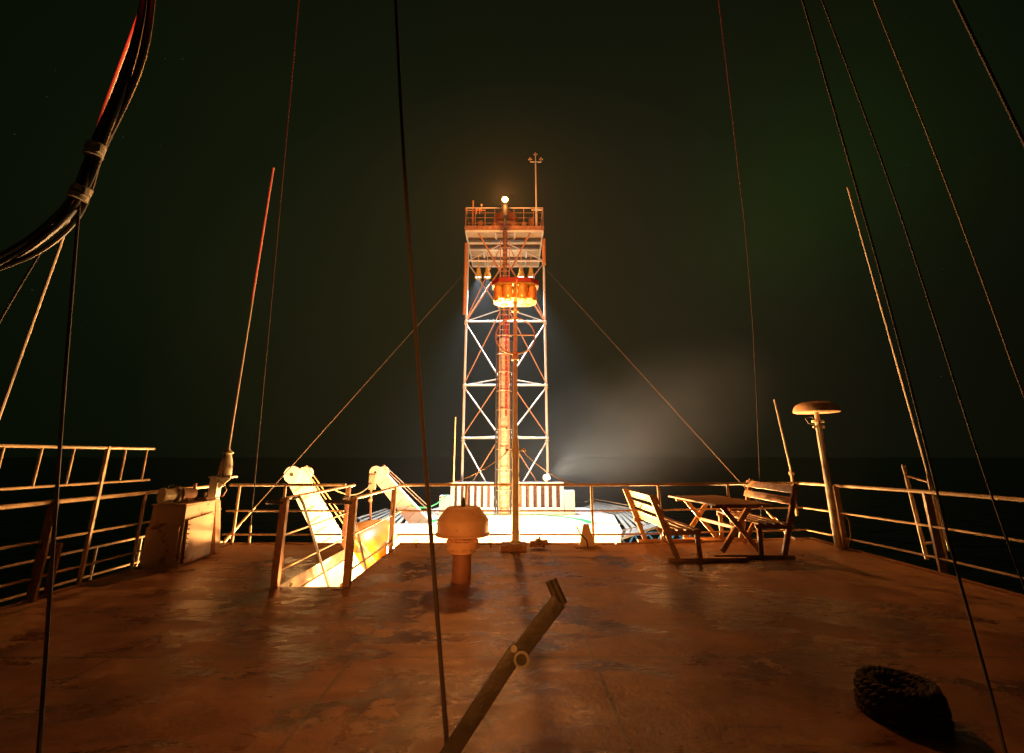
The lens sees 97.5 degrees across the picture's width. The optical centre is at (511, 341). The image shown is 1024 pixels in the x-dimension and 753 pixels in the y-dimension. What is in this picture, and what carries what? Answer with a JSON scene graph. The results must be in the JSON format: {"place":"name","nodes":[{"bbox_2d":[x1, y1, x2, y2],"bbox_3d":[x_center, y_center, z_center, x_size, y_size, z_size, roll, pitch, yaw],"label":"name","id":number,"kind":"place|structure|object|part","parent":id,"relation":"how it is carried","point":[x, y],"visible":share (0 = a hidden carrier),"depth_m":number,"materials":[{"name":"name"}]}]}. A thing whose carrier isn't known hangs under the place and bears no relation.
{"place":"outdoors","nodes":[
{"label":"outdoors","id":0,"kind":"place"},
{"bbox_2d":[0,0,155,270],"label":"cable bundle","id":1,"kind":"object","parent":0,"point":[81,187],"visible":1,"depth_m":3.42,"materials":[{"name":"black rubber"}]},
{"bbox_2d":[0,254,40,322],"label":"rigging wire","id":2,"kind":"object","parent":1,"relation":"hanging from","point":[18,287],"visible":0.89,"depth_m":3.56,"materials":[{"name":"metal"}]},
{"bbox_2d":[36,202,80,752],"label":"rigging wire","id":3,"kind":"object","parent":1,"relation":"hanging from","point":[50,582],"visible":0.98,"depth_m":2.77,"materials":[{"name":"black metal"}]},
{"bbox_2d":[300,560,343,586],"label":"deckhouse wall","id":4,"kind":"structure","parent":0,"point":[334,574],"depth_m":6.92,"materials":[{"name":"white paint"}]},
{"bbox_2d":[289,496,366,586],"bbox_3d":[-2.400,3.862,6.274,0.673,3.412,2.297,0,-14,0],"label":"stair ladder","id":5,"kind":"object","parent":4,"relation":"attached to","point":[315,542],"visible":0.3,"depth_m":6.08,"materials":[{"name":"metal"}]},
{"bbox_2d":[0,539,1023,752],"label":"deck","id":6,"kind":"structure","parent":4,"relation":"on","point":[643,648],"depth_m":3.50,"materials":[{"name":"paint"}]},
{"bbox_2d":[0,446,224,601],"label":"railing","id":7,"kind":"object","parent":6,"relation":"on","point":[37,574],"visible":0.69,"depth_m":5.15,"materials":[{"name":"metal"}]},
{"bbox_2d":[0,444,154,490],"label":"railing","id":8,"kind":"object","parent":7,"relation":"attached to","point":[41,447],"visible":1,"depth_m":5.19,"materials":[{"name":"metal"}]},
{"bbox_2d":[0,15,136,418],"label":"whip aerial","id":9,"kind":"object","parent":8,"relation":"attached to","point":[28,333],"visible":0.69,"depth_m":5.36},
{"bbox_2d":[139,499,219,568],"bbox_3d":[-4.850,2.812,6.638,0.580,0.835,0.785,0,-14,0],"label":"deck locker","id":10,"kind":"object","parent":6,"relation":"on","point":[178,535],"visible":1,"depth_m":6.34,"materials":[{"name":"metal"}]},
{"bbox_2d":[157,483,197,503],"bbox_3d":[-4.908,2.235,6.607,0.260,0.267,0.438,-7,-16,26],"label":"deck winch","id":11,"kind":"object","parent":10,"relation":"on","point":[179,494],"visible":1,"depth_m":6.54,"materials":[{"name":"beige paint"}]},
{"bbox_2d":[194,492,207,499],"bbox_3d":[-4.800,2.388,6.931,0.201,0.120,0.050,-1,-14,6],"label":"pipe valve","id":12,"kind":"object","parent":10,"relation":"on","point":[198,498],"visible":0.98,"depth_m":6.91,"materials":[{"name":"metal"}]},
{"bbox_2d":[207,476,237,554],"bbox_3d":[-4.760,2.792,7.255,0.360,1.179,0.200,0,-14,0],"label":"aerial bracket","id":13,"kind":"object","parent":6,"relation":"on","point":[217,483],"visible":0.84,"depth_m":7.27,"materials":[{"name":"metal"}]},
{"bbox_2d":[217,167,273,475],"bbox_3d":[-4.740,-0.610,8.123,0.210,5.839,0.210,0,-14,0],"label":"whip aerial","id":14,"kind":"object","parent":13,"relation":"on","point":[225,466],"visible":0.98,"depth_m":7.73,"materials":[{"name":"beige paint"}]},
{"bbox_2d":[247,0,299,545],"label":"rigging wire","id":15,"kind":"object","parent":6,"relation":"on","point":[249,536],"visible":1,"depth_m":7.77,"materials":[{"name":"paint"}]},
{"bbox_2d":[222,483,345,544],"bbox_3d":[-4.020,3.044,7.934,2.080,1.022,0.090,0,-14,0],"label":"railing","id":16,"kind":"object","parent":6,"relation":"on","point":[236,511],"visible":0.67,"depth_m":7.93,"materials":[{"name":"metal"}]},
{"bbox_2d":[265,484,355,586],"bbox_3d":[-2.933,2.718,6.647,0.331,1.022,2.574,0,-14,0],"label":"guard rail","id":17,"kind":"object","parent":6,"relation":"on","point":[277,573],"visible":0.88,"depth_m":5.52,"materials":[{"name":"metal"}]},
{"bbox_2d":[325,485,402,586],"bbox_3d":[-2.130,2.722,6.646,0.424,1.012,2.574,0,-14,0],"label":"guard rail","id":18,"kind":"object","parent":6,"relation":"on","point":[352,502],"visible":1,"depth_m":5.52,"materials":[{"name":"metal"}]},
{"bbox_2d":[394,0,448,744],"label":"rigging wire","id":19,"kind":"object","parent":6,"relation":"on","point":[437,623],"visible":0.97,"depth_m":2.85,"materials":[{"name":"black metal"}]},
{"bbox_2d":[435,497,489,583],"bbox_3d":[-0.625,2.490,5.681,0.690,0.980,0.690,0,-14,0],"label":"mushroom vent","id":20,"kind":"object","parent":6,"relation":"on","point":[462,528],"visible":1,"depth_m":5.50,"materials":[{"name":"metal"}]},
{"bbox_2d":[439,577,566,752],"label":"folding arm","id":21,"kind":"object","parent":6,"relation":"on","point":[517,653],"visible":1,"depth_m":2.08},
{"bbox_2d":[436,277,581,551],"bbox_3d":[-0.050,1.172,8.038,2.606,4.695,0.700,0,-14,0],"label":"signal pole","id":22,"kind":"object","parent":6,"relation":"on","point":[514,292],"visible":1,"depth_m":8.22,"materials":[{"name":"metal"}]},
{"bbox_2d":[0,537,1023,610],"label":"deck edge","id":23,"kind":"object","parent":6,"relation":"on","point":[68,588],"visible":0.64,"depth_m":6.19,"materials":[{"name":"paint"}]},
{"bbox_2d":[574,524,600,548],"bbox_3d":[1.280,3.320,7.667,0.420,0.360,0.280,0,-14,0],"label":"mooring lug","id":24,"kind":"object","parent":6,"relation":"on","point":[586,540],"visible":1,"depth_m":7.64,"materials":[{"name":"paint"}]},
{"bbox_2d":[396,482,805,544],"bbox_3d":[1.740,3.076,8.061,7.522,1.022,0.318,1,-14,-4],"label":"railing","id":25,"kind":"object","parent":6,"relation":"on","point":[591,485],"visible":0.74,"depth_m":8.04,"materials":[{"name":"metal"}]},
{"bbox_2d":[773,399,798,515],"bbox_3d":[5.316,2.214,8.693,0.191,2.187,0.100,0,-14,0],"label":"rod aerial","id":26,"kind":"object","parent":25,"relation":"attached to","point":[791,474],"visible":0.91,"depth_m":8.68,"materials":[{"name":"paint"}]},
{"bbox_2d":[544,267,801,542],"bbox_3d":[3.626,-0.583,18.344,0.191,13.214,18.227,2,-15,-9],"label":"guy wire","id":27,"kind":"object","parent":6,"relation":"on","point":[793,539],"visible":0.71,"depth_m":10.86,"materials":[{"name":"paint"}]},
{"bbox_2d":[623,488,747,561],"bbox_3d":[2.737,2.951,7.404,1.384,0.940,1.610,0,-14,-1],"label":"wooden bench","id":28,"kind":"object","parent":6,"relation":"on","point":[669,526],"visible":0.98,"depth_m":6.74,"materials":[{"name":"brown wood"}]},
{"bbox_2d":[668,495,772,552],"bbox_3d":[3.552,3.123,7.753,0.955,0.753,1.670,1,-14,-6],"label":"wooden table","id":29,"kind":"object","parent":6,"relation":"on","point":[723,503],"visible":0.94,"depth_m":7.30,"materials":[{"name":"brown wood"}]},
{"bbox_2d":[683,479,798,559],"bbox_3d":[3.802,2.929,7.617,1.385,1.088,1.610,-1,-14,3],"label":"wooden bench","id":30,"kind":"object","parent":6,"relation":"on","point":[758,522],"visible":0.79,"depth_m":7.00,"materials":[{"name":"brown wood"}]},
{"bbox_2d":[718,0,763,539],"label":"rigging wire","id":31,"kind":"object","parent":6,"relation":"attached to","point":[747,253],"visible":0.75,"depth_m":8.24,"materials":[{"name":"paint"}]},
{"bbox_2d":[793,401,851,549],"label":"satellite dome","id":32,"kind":"structure","parent":6,"relation":"on","point":[835,508],"depth_m":7.72,"materials":[{"name":"beige paint"}]},
{"bbox_2d":[853,665,953,735],"bbox_3d":[2.340,2.145,2.714,0.468,0.204,0.468,0,-14,0],"label":"rope coil","id":33,"kind":"object","parent":6,"relation":"on","point":[909,702],"visible":1,"depth_m":2.59,"materials":[{"name":"black fabric"}]},
{"bbox_2d":[801,0,1007,752],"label":"rigging wire","id":34,"kind":"object","parent":6,"relation":"on","point":[1002,740],"visible":1,"depth_m":3.35,"materials":[{"name":"black metal"}]},
{"bbox_2d":[799,482,1023,579],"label":"railing","id":35,"kind":"object","parent":6,"relation":"on","point":[939,556],"visible":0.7,"depth_m":5.97,"materials":[{"name":"metal"}]},
{"bbox_2d":[901,465,947,559],"bbox_3d":[5.794,2.395,6.317,0.058,1.271,0.373,2,-14,-6],"label":"hook ladder","id":36,"kind":"object","parent":35,"relation":"attached to","point":[915,513],"visible":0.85,"depth_m":6.33,"materials":[{"name":"metal"}]},
{"bbox_2d":[847,187,949,550],"bbox_3d":[5.775,0.097,6.773,0.335,5.625,0.085,-10,-17,33],"label":"whip aerial","id":37,"kind":"object","parent":36,"relation":"attached to","point":[909,405],"visible":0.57,"depth_m":6.63,"materials":[{"name":"metal"}]},
{"bbox_2d":[821,0,1023,587],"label":"rigging wire","id":38,"kind":"object","parent":6,"relation":"on","point":[946,357],"visible":1,"depth_m":3.97,"materials":[{"name":"black metal"}]},
{"bbox_2d":[873,0,1023,397],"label":"rigging wire","id":39,"kind":"object","parent":6,"relation":"on","point":[964,231],"visible":1,"depth_m":4.72,"materials":[{"name":"metal"}]},
{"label":"walkway","id":40,"kind":"structure","parent":4,"relation":"attached to","visible":0},
{"bbox_2d":[0,535,144,601],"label":"railing","id":41,"kind":"object","parent":40,"relation":"on","point":[91,573],"visible":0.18,"depth_m":6.28,"materials":[{"name":"metal"}]},
{"bbox_2d":[0,457,1023,605],"bbox_3d":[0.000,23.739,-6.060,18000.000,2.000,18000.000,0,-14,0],"label":"sea","id":42,"kind":"structure","parent":0,"point":[1005,476],"depth_m":290.83,"materials":[{"name":"black"}]},
{"bbox_2d":[0,0,1023,456],"label":"sky","id":43,"kind":"structure","parent":0,"point":[625,107],"materials":[{"name":"black"}]},
{"bbox_2d":[530,537,547,547],"bbox_3d":[0.450,3.365,7.511,0.309,0.174,0.213,8,-17,-29],"label":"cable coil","id":44,"kind":"object","parent":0,"point":[538,542],"visible":1,"depth_m":7.46,"materials":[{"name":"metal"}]},
{"bbox_2d":[953,0,1023,146],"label":"rigging wire","id":45,"kind":"object","parent":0,"point":[990,72],"visible":1,"depth_m":3.10,"materials":[{"name":"black metal"}]},
{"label":"boat deck","id":46,"kind":"structure","parent":0,"visible":0},
{"bbox_2d":[284,466,375,580],"bbox_3d":[-5.073,5.455,13.056,3.246,3.575,0.600,0,-14,0],"label":"davit","id":47,"kind":"object","parent":46,"relation":"on","point":[294,474],"visible":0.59,"depth_m":13.06,"materials":[{"name":"metal"}]},
{"bbox_2d":[341,519,389,570],"bbox_3d":[-5.250,7.337,16.214,2.246,1.602,4.750,0,-14,0],"label":"lifeboat","id":48,"kind":"object","parent":46,"relation":"on","point":[373,538],"visible":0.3,"depth_m":14.68,"materials":[{"name":"orange plastic"}]},
{"bbox_2d":[357,545,366,552],"bbox_3d":[-4.700,6.497,14.050,0.260,0.207,0.141,0,-14,0],"label":"window","id":49,"kind":"structure","parent":48,"relation":"in","point":[358,549],"depth_m":14.00,"materials":[{"name":"glass"}]},
{"bbox_2d":[369,465,439,522],"bbox_3d":[-4.012,7.012,18.851,4.024,3.558,0.600,0,-14,0],"label":"davit","id":50,"kind":"object","parent":46,"relation":"on","point":[404,500],"visible":0.56,"depth_m":18.82,"materials":[{"name":"metal"}]},
{"bbox_2d":[368,474,376,519],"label":"fall block","id":51,"kind":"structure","parent":50,"relation":"hanging from","point":[372,478],"depth_m":18.60,"materials":[{"name":"beige paint"}]},
{"bbox_2d":[334,483,372,494],"bbox_3d":[-5.615,5.342,16.181,0.039,0.368,5.018,1,-14,-4],"label":"sagging line","id":52,"kind":"object","parent":51,"relation":"attached to","point":[354,494],"visible":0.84,"depth_m":16.16,"materials":[{"name":"fabric"}]},
{"bbox_2d":[411,494,447,507],"bbox_3d":[-3.726,7.436,20.704,0.058,0.382,4.879,-2,-15,9],"label":"sagging line","id":53,"kind":"object","parent":50,"relation":"hanging from","point":[432,505],"visible":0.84,"depth_m":21.07,"materials":[{"name":"fabric"}]},
{"bbox_2d":[340,499,691,545],"bbox_3d":[0.100,8.373,20.590,14.520,1.800,13.221,0,-14,0],"label":"helideck","id":54,"kind":"object","parent":46,"relation":"on","point":[564,523],"visible":0.36,"depth_m":14.41,"materials":[{"name":"paint"}]},
{"bbox_2d":[439,495,450,513],"bbox_3d":[-3.450,8.368,23.036,0.500,0.900,0.520,0,-14,0],"label":"equipment cabinet","id":55,"kind":"object","parent":54,"relation":"on","point":[444,503],"visible":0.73,"depth_m":22.82,"materials":[{"name":"white metal"}]},
{"bbox_3d":[-3.450,8.306,22.794,0.400,0.720,0.020,0,-14,0],"label":"door","id":56,"kind":"part","parent":55,"relation":"part of","materials":[{"name":"white paint"}]},
{"bbox_2d":[452,417,455,505],"bbox_3d":[-2.000,4.718,15.412,0.074,4.200,0.074,-6,-15,22],"label":"rod aerial","id":57,"kind":"object","parent":54,"relation":"on","point":[454,463],"visible":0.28,"depth_m":15.51,"materials":[{"name":"paint"}]},
{"bbox_2d":[450,481,493,513],"bbox_3d":[-2.050,8.058,23.180,2.200,1.550,0.645,0,-14,0],"label":"slotted screen","id":58,"kind":"object","parent":54,"relation":"on","point":[482,497],"visible":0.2,"depth_m":23.08,"materials":[{"name":"metal"}]},
{"bbox_2d":[461,152,548,513],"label":"lattice tower","id":59,"kind":"structure","parent":54,"relation":"on","point":[505,240],"depth_m":27.50,"materials":[{"name":"white metal"}]},
{"bbox_2d":[220,274,463,546],"bbox_3d":[-4.016,-0.487,18.112,0.181,12.914,18.485,-2,-14,6],"label":"guy wire","id":60,"kind":"object","parent":59,"relation":"attached to","point":[222,543],"visible":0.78,"depth_m":9.68,"materials":[{"name":"paint"}]},
{"bbox_2d":[519,481,563,513],"bbox_3d":[1.385,8.058,23.180,2.530,1.550,0.645,0,-14,0],"label":"slotted screen","id":61,"kind":"object","parent":54,"relation":"on","point":[541,497],"visible":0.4,"depth_m":23.06,"materials":[{"name":"metal"}]},
{"bbox_2d":[543,474,549,481],"bbox_3d":[1.794,7.079,23.279,0.410,0.416,0.339,-5,-15,20],"label":"beam lamp","id":62,"kind":"object","parent":61,"relation":"on","point":[546,477],"visible":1,"depth_m":23.18,"materials":[{"name":"white glass"}]},
{"bbox_2d":[564,490,574,513],"bbox_3d":[2.950,8.246,23.067,0.500,1.150,0.520,0,-14,0],"label":"equipment cabinet","id":63,"kind":"object","parent":54,"relation":"on","point":[569,499],"visible":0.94,"depth_m":22.85,"materials":[{"name":"white metal"}]},
{"bbox_3d":[2.950,8.185,22.825,0.400,0.920,0.020,0,-14,0],"label":"door","id":64,"kind":"part","parent":63,"relation":"part of","materials":[{"name":"white paint"}]}
]}

